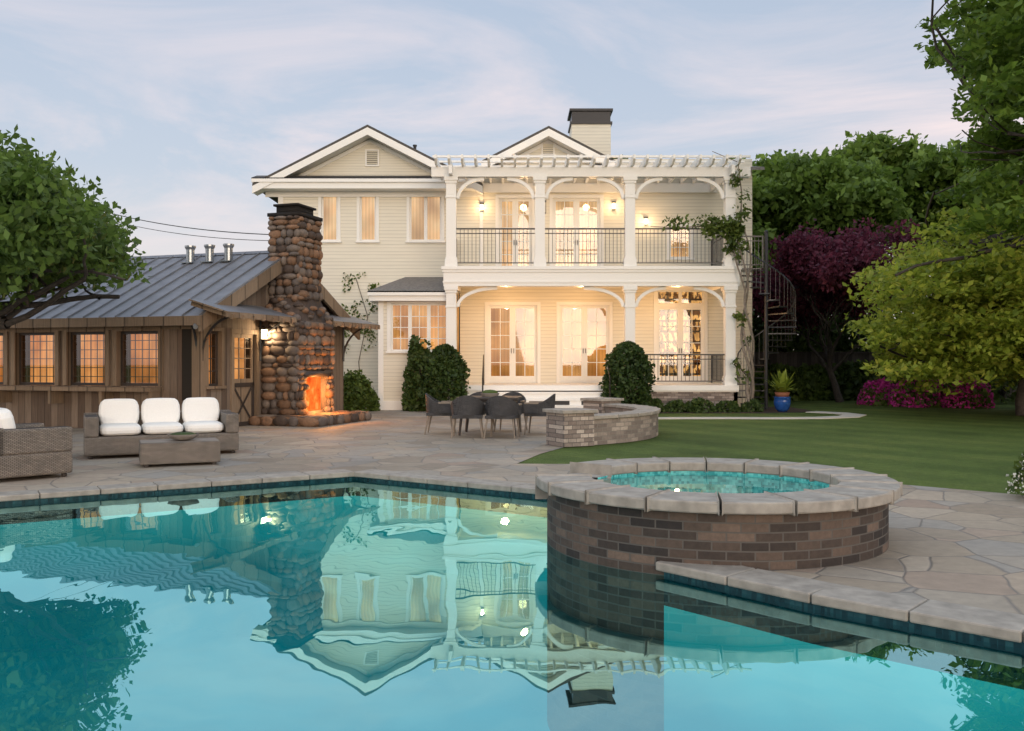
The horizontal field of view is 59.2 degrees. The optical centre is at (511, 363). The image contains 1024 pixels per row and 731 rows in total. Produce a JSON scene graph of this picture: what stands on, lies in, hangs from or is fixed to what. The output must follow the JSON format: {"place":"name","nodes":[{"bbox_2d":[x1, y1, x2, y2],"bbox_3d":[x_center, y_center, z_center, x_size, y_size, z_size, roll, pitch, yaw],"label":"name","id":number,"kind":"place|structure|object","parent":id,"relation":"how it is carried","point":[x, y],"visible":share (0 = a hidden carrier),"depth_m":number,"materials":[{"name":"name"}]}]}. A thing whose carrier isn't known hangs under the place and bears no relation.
{"place":"outdoors","nodes":[
{"label":"outdoors","id":0,"kind":"place"},
{"bbox_2d":[0,243,379,427],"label":"pool house","id":1,"kind":"structure","parent":0,"point":[70,364],"depth_m":20.32,"materials":[{"name":"brown wood"}]},
{"bbox_2d":[0,477,1023,648],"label":"tile","id":2,"kind":"object","parent":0,"point":[909,624],"visible":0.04,"depth_m":6.18,"materials":[{"name":"blue tile"}]},
{"bbox_2d":[0,469,1023,642],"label":"pool coping","id":3,"kind":"object","parent":2,"relation":"on","point":[1007,626],"visible":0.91,"depth_m":5.89,"materials":[{"name":"beige stone"}]},
{"bbox_2d":[0,479,1023,730],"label":"pool water","id":4,"kind":"structure","parent":2,"relation":"in","point":[350,605],"depth_m":4.99,"materials":[{"name":"teal liquid"}]},
{"bbox_2d":[547,469,888,574],"bbox_3d":[1.700,2.047,7.690,2.800,2.005,2.800,0,0,0],"label":"hot tub","id":5,"kind":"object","parent":2,"relation":"in","point":[636,540],"depth_m":6.51,"materials":[{"name":"brown brick"}]},
{"bbox_2d":[535,456,902,515],"bbox_3d":[1.700,1.055,7.690,3.004,0.214,2.978,0,0,0],"label":"spa coping","id":6,"kind":"object","parent":5,"relation":"on","point":[852,489],"visible":1,"depth_m":6.84,"materials":[{"name":"beige stone"}]},
{"bbox_2d":[0,0,1023,329],"label":"sky","id":7,"kind":"structure","parent":0,"point":[175,106],"materials":[{"name":"blue"}]},
{"bbox_2d":[542,397,660,446],"bbox_3d":[2.023,1.130,18.321,1.955,0.640,6.146,0,0,12],"label":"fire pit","id":8,"kind":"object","parent":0,"point":[593,421],"depth_m":16.12,"materials":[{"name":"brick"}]},
{"bbox_2d":[658,411,865,418],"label":"garden path","id":9,"kind":"structure","parent":0,"point":[847,415],"depth_m":23.83,"materials":[{"name":"beige stone"}]},
{"bbox_2d":[517,398,1023,494],"bbox_3d":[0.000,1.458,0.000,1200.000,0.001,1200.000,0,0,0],"label":"lawn","id":10,"kind":"structure","parent":0,"point":[974,449],"depth_m":16.55,"materials":[{"name":"green plant"}]},
{"bbox_2d":[0,408,1023,636],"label":"stone patio","id":11,"kind":"structure","parent":10,"relation":"on","point":[960,546],"depth_m":11.52,"materials":[{"name":"beige stone"}]},
{"bbox_2d":[0,408,71,478],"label":"wicker armchair","id":12,"kind":"object","parent":11,"relation":"on","point":[31,449],"visible":1,"depth_m":11.18,"materials":[{"name":"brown wicker"}]},
{"bbox_2d":[0,125,151,328],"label":"tree","id":13,"kind":"object","parent":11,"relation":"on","point":[60,234],"visible":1,"depth_m":13.05,"materials":[{"name":"green plant"}]},
{"bbox_2d":[83,397,238,458],"bbox_3d":[-5.600,1.007,14.400,2.250,0.886,0.920,0,0,-26],"label":"wicker sofa","id":14,"kind":"object","parent":11,"relation":"on","point":[118,426],"visible":1,"depth_m":14.27,"materials":[{"name":"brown fabric"}]},
{"bbox_2d":[139,432,219,466],"bbox_3d":[-4.780,1.220,12.950,1.060,0.460,0.640,0,0,-24],"label":"coffee table","id":15,"kind":"object","parent":11,"relation":"on","point":[182,447],"visible":1,"depth_m":12.70,"materials":[{"name":"wicker"}]},
{"bbox_2d":[248,203,371,426],"bbox_3d":[-4.842,-1.187,21.916,1.872,5.307,2.702,0,0,18],"label":"stone chimney","id":16,"kind":"object","parent":11,"relation":"on","point":[297,364],"visible":0.97,"depth_m":21.51,"materials":[{"name":"brown stone"}]},
{"bbox_2d":[343,369,380,410],"bbox_3d":[-4.760,0.837,27.296,1.546,1.348,1.248,0,0,0],"label":"shrub","id":17,"kind":"object","parent":11,"relation":"on","point":[359,392],"visible":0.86,"depth_m":26.97,"materials":[{"name":"green plant"}]},
{"bbox_2d":[401,334,431,411],"bbox_3d":[-2.840,0.325,27.386,1.082,2.406,0.970,0,0,0],"label":"shrub","id":18,"kind":"object","parent":11,"relation":"on","point":[417,354],"visible":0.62,"depth_m":27.15,"materials":[{"name":"green plant"}]},
{"bbox_2d":[424,393,455,434],"bbox_3d":[-1.484,1.037,18.557,0.608,0.833,0.680,0,0,1],"label":"dining chair","id":19,"kind":"object","parent":11,"relation":"on","point":[435,407],"visible":0.82,"depth_m":18.27,"materials":[{"name":"grey wicker"}]},
{"bbox_2d":[414,343,470,405],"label":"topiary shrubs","id":20,"kind":"object","parent":11,"relation":"on","point":[445,363],"visible":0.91,"depth_m":26.45,"materials":[{"name":"green plant"}]},
{"bbox_2d":[450,395,484,438],"bbox_3d":[-0.868,1.037,17.609,0.680,0.833,0.608,0,0,0],"label":"dining chair","id":21,"kind":"object","parent":11,"relation":"on","point":[467,407],"visible":1,"depth_m":17.36,"materials":[{"name":"grey wicker"}]},
{"bbox_2d":[465,392,494,431],"bbox_3d":[-0.688,1.037,19.360,0.680,0.833,0.608,0,0,2],"label":"dining chair","id":22,"kind":"object","parent":11,"relation":"on","point":[477,394],"visible":0.12,"depth_m":19.59,"materials":[{"name":"grey wicker"}]},
{"bbox_2d":[456,390,521,435],"bbox_3d":[-0.450,0.996,18.450,1.240,0.912,1.040,0,0,6],"label":"dining table","id":23,"kind":"object","parent":11,"relation":"on","point":[485,396],"visible":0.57,"depth_m":18.29,"materials":[{"name":"brown wood"}]},
{"bbox_2d":[483,396,521,438],"bbox_3d":[-0.190,1.037,17.498,0.680,0.833,0.608,0,0,11],"label":"dining chair","id":24,"kind":"object","parent":11,"relation":"on","point":[500,407],"visible":1,"depth_m":17.26,"materials":[{"name":"grey wicker"}]},
{"bbox_2d":[251,108,764,410],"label":"house","id":25,"kind":"structure","parent":11,"relation":"on","point":[393,213],"depth_m":30.00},
{"bbox_2d":[114,214,268,240],"bbox_3d":[-15.843,-6.470,37.052,21.439,4.790,0.190,0,0,41],"label":"power line","id":26,"kind":"object","parent":25,"relation":"attached to","point":[201,229],"visible":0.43,"depth_m":33.23,"materials":[{"name":"black metal"}]},
{"bbox_2d":[341,272,378,368],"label":"wall vine stems","id":27,"kind":"object","parent":25,"relation":"attached to","point":[373,286],"visible":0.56,"depth_m":29.95,"materials":[{"name":"green plant"}]},
{"bbox_2d":[456,201,724,397],"bbox_3d":[2.395,-1.958,28.140,8.540,6.815,3.720,0,0,0],"label":"balcony railing","id":28,"kind":"object","parent":25,"relation":"attached to","point":[712,262],"visible":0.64,"depth_m":27.49,"materials":[{"name":"black metal"}]},
{"bbox_2d":[650,151,754,411],"bbox_3d":[5.742,-2.447,27.135,3.086,7.825,0.859,0,0,0],"label":"wisteria vine","id":29,"kind":"object","parent":25,"relation":"attached to","point":[736,228],"visible":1,"depth_m":27.08,"materials":[{"name":"green plant"}]},
{"bbox_2d":[494,392,527,431],"bbox_3d":[-0.027,1.037,19.290,0.680,0.833,0.608,0,0,13],"label":"dining chair","id":30,"kind":"object","parent":11,"relation":"on","point":[522,400],"visible":0.38,"depth_m":19.43,"materials":[{"name":"grey wicker"}]},
{"bbox_2d":[524,394,555,434],"bbox_3d":[0.589,1.037,18.390,0.608,0.833,0.680,0,0,10],"label":"dining chair","id":31,"kind":"object","parent":11,"relation":"on","point":[533,408],"visible":0.69,"depth_m":18.10,"materials":[{"name":"grey wicker"}]},
{"bbox_2d":[1005,451,1023,494],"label":"white flowering plant","id":32,"kind":"object","parent":11,"relation":"on","point":[1017,477],"visible":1,"depth_m":9.73,"materials":[{"name":"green plant"}]},
{"bbox_2d":[660,407,811,412],"bbox_3d":[6.130,1.454,28.075,6.140,0.001,3.850,0,0,0],"label":"planting bed","id":33,"kind":"object","parent":10,"relation":"on","point":[774,410],"visible":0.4,"depth_m":27.09,"materials":[{"name":"brown soil"}]},
{"bbox_2d":[598,341,658,404],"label":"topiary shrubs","id":34,"kind":"object","parent":33,"relation":"on","point":[626,361],"visible":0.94,"depth_m":26.45,"materials":[{"name":"green plant"}]},
{"bbox_2d":[641,398,665,411],"bbox_3d":[4.101,1.254,26.759,0.894,0.458,0.754,0,0,0],"label":"shrub","id":35,"kind":"object","parent":33,"relation":"on","point":[657,402],"visible":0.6,"depth_m":26.55,"materials":[{"name":"green plant"}]},
{"bbox_2d":[663,399,685,412],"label":"shrub","id":36,"kind":"object","parent":33,"relation":"on","point":[674,406],"visible":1,"depth_m":26.62,"materials":[{"name":"green plant"}]},
{"bbox_2d":[685,397,716,412],"bbox_3d":[5.583,1.232,26.677,1.007,0.498,0.842,0,0,0],"label":"shrub","id":37,"kind":"object","parent":33,"relation":"on","point":[695,405],"visible":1,"depth_m":26.54,"materials":[{"name":"green plant"}]},
{"bbox_2d":[714,399,740,412],"bbox_3d":[6.406,1.273,26.791,0.823,0.414,0.678,0,0,0],"label":"shrub","id":38,"kind":"object","parent":33,"relation":"on","point":[733,406],"visible":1,"depth_m":26.60,"materials":[{"name":"green plant"}]},
{"bbox_2d":[740,398,763,411],"bbox_3d":[7.130,1.251,26.896,0.766,0.453,0.648,0,0,0],"label":"shrub","id":39,"kind":"object","parent":33,"relation":"on","point":[755,403],"visible":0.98,"depth_m":26.74,"materials":[{"name":"green plant"}]},
{"bbox_2d":[736,230,796,408],"bbox_3d":[7.875,-1.370,28.349,2.089,5.640,1.839,0,0,0],"label":"spiral stair","id":40,"kind":"object","parent":33,"relation":"on","point":[766,333],"visible":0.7,"depth_m":28.30,"materials":[{"name":"grey metal"}]},
{"bbox_2d":[762,369,802,411],"bbox_3d":[8.174,0.801,27.113,1.147,1.299,1.468,0,0,-15],"label":"potted plant","id":41,"kind":"object","parent":33,"relation":"on","point":[782,397],"visible":1,"depth_m":26.85,"materials":[{"name":"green plant"}]},
{"bbox_2d":[752,221,782,298],"bbox_3d":[9.390,-2.420,40.435,5.902,7.807,5.318,0,0,43],"label":"tree","id":42,"kind":"object","parent":10,"relation":"on","point":[757,230],"visible":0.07,"depth_m":38.16,"materials":[{"name":"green plant"}]},
{"bbox_2d":[752,305,782,351],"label":"hedge shrub stems","id":43,"kind":"object","parent":10,"relation":"on","point":[758,338],"visible":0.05,"depth_m":37.90,"materials":[{"name":"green plant"}]},
{"bbox_2d":[754,362,823,400],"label":"hedge shrub stems","id":44,"kind":"object","parent":10,"relation":"on","point":[773,369],"visible":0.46,"depth_m":35.33,"materials":[{"name":"green plant"}]},
{"bbox_2d":[752,314,849,351],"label":"hedge shrub stems","id":45,"kind":"object","parent":10,"relation":"on","point":[798,343],"visible":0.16,"depth_m":37.74,"materials":[{"name":"green plant"}]},
{"bbox_2d":[791,363,849,400],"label":"hedge shrub stems","id":46,"kind":"object","parent":10,"relation":"on","point":[814,376],"visible":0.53,"depth_m":35.25,"materials":[{"name":"green plant"}]},
{"bbox_2d":[730,147,916,240],"bbox_3d":[12.292,-4.314,41.217,10.542,11.579,8.879,0,0,0],"label":"tree","id":47,"kind":"object","parent":10,"relation":"on","point":[791,192],"visible":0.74,"depth_m":38.53,"materials":[{"name":"green plant"}]},
{"bbox_2d":[752,217,923,402],"bbox_3d":[11.972,-1.978,33.424,6.733,6.947,8.792,0,0,0],"label":"plum tree","id":48,"kind":"object","parent":10,"relation":"on","point":[815,270],"visible":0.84,"depth_m":31.80,"materials":[{"name":"purple plant"}]},
{"bbox_2d":[822,358,887,400],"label":"hedge shrub stems","id":49,"kind":"object","parent":10,"relation":"on","point":[852,378],"visible":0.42,"depth_m":35.17,"materials":[{"name":"green plant"}]},
{"bbox_2d":[815,305,901,351],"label":"hedge shrub stems","id":50,"kind":"object","parent":10,"relation":"on","point":[849,339],"visible":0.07,"depth_m":37.77,"materials":[{"name":"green plant"}]},
{"bbox_2d":[855,376,902,405],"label":"azalea bushes","id":51,"kind":"object","parent":10,"relation":"on","point":[877,391],"visible":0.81,"depth_m":30.98,"materials":[{"name":"purple plant"}]},
{"bbox_2d":[753,351,1015,398],"bbox_3d":[19.075,0.475,37.010,21.850,1.950,0.220,0,0,0],"label":"garden fence","id":52,"kind":"object","parent":10,"relation":"on","point":[795,359],"visible":0.06,"depth_m":37.00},
{"bbox_2d":[888,378,946,407],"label":"azalea bushes","id":53,"kind":"object","parent":10,"relation":"on","point":[913,399],"visible":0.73,"depth_m":29.62,"materials":[{"name":"purple plant"}]},
{"bbox_2d":[827,129,1021,296],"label":"tree","id":54,"kind":"object","parent":10,"relation":"on","point":[921,173],"visible":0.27,"depth_m":41.38,"materials":[{"name":"green plant"}]},
{"bbox_2d":[889,363,970,401],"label":"hedge shrub stems","id":55,"kind":"object","parent":10,"relation":"on","point":[911,375],"depth_m":33.13,"materials":[{"name":"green plant"}]},
{"bbox_2d":[841,178,1023,415],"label":"tree","id":56,"kind":"object","parent":10,"relation":"on","point":[940,332],"visible":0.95,"depth_m":22.38,"materials":[{"name":"green plant"}]},
{"bbox_2d":[895,0,1023,276],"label":"tree","id":57,"kind":"object","parent":10,"relation":"on","point":[985,57],"visible":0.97,"depth_m":19.96,"materials":[{"name":"green plant"}]},
{"bbox_2d":[939,376,994,408],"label":"azalea bushes","id":58,"kind":"object","parent":10,"relation":"on","point":[976,397],"visible":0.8,"depth_m":29.05,"materials":[{"name":"purple plant"}]},
{"bbox_2d":[968,311,1018,403],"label":"hedge shrub stems","id":59,"kind":"object","parent":10,"relation":"on","point":[997,395],"visible":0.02,"depth_m":32.20,"materials":[{"name":"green plant"}]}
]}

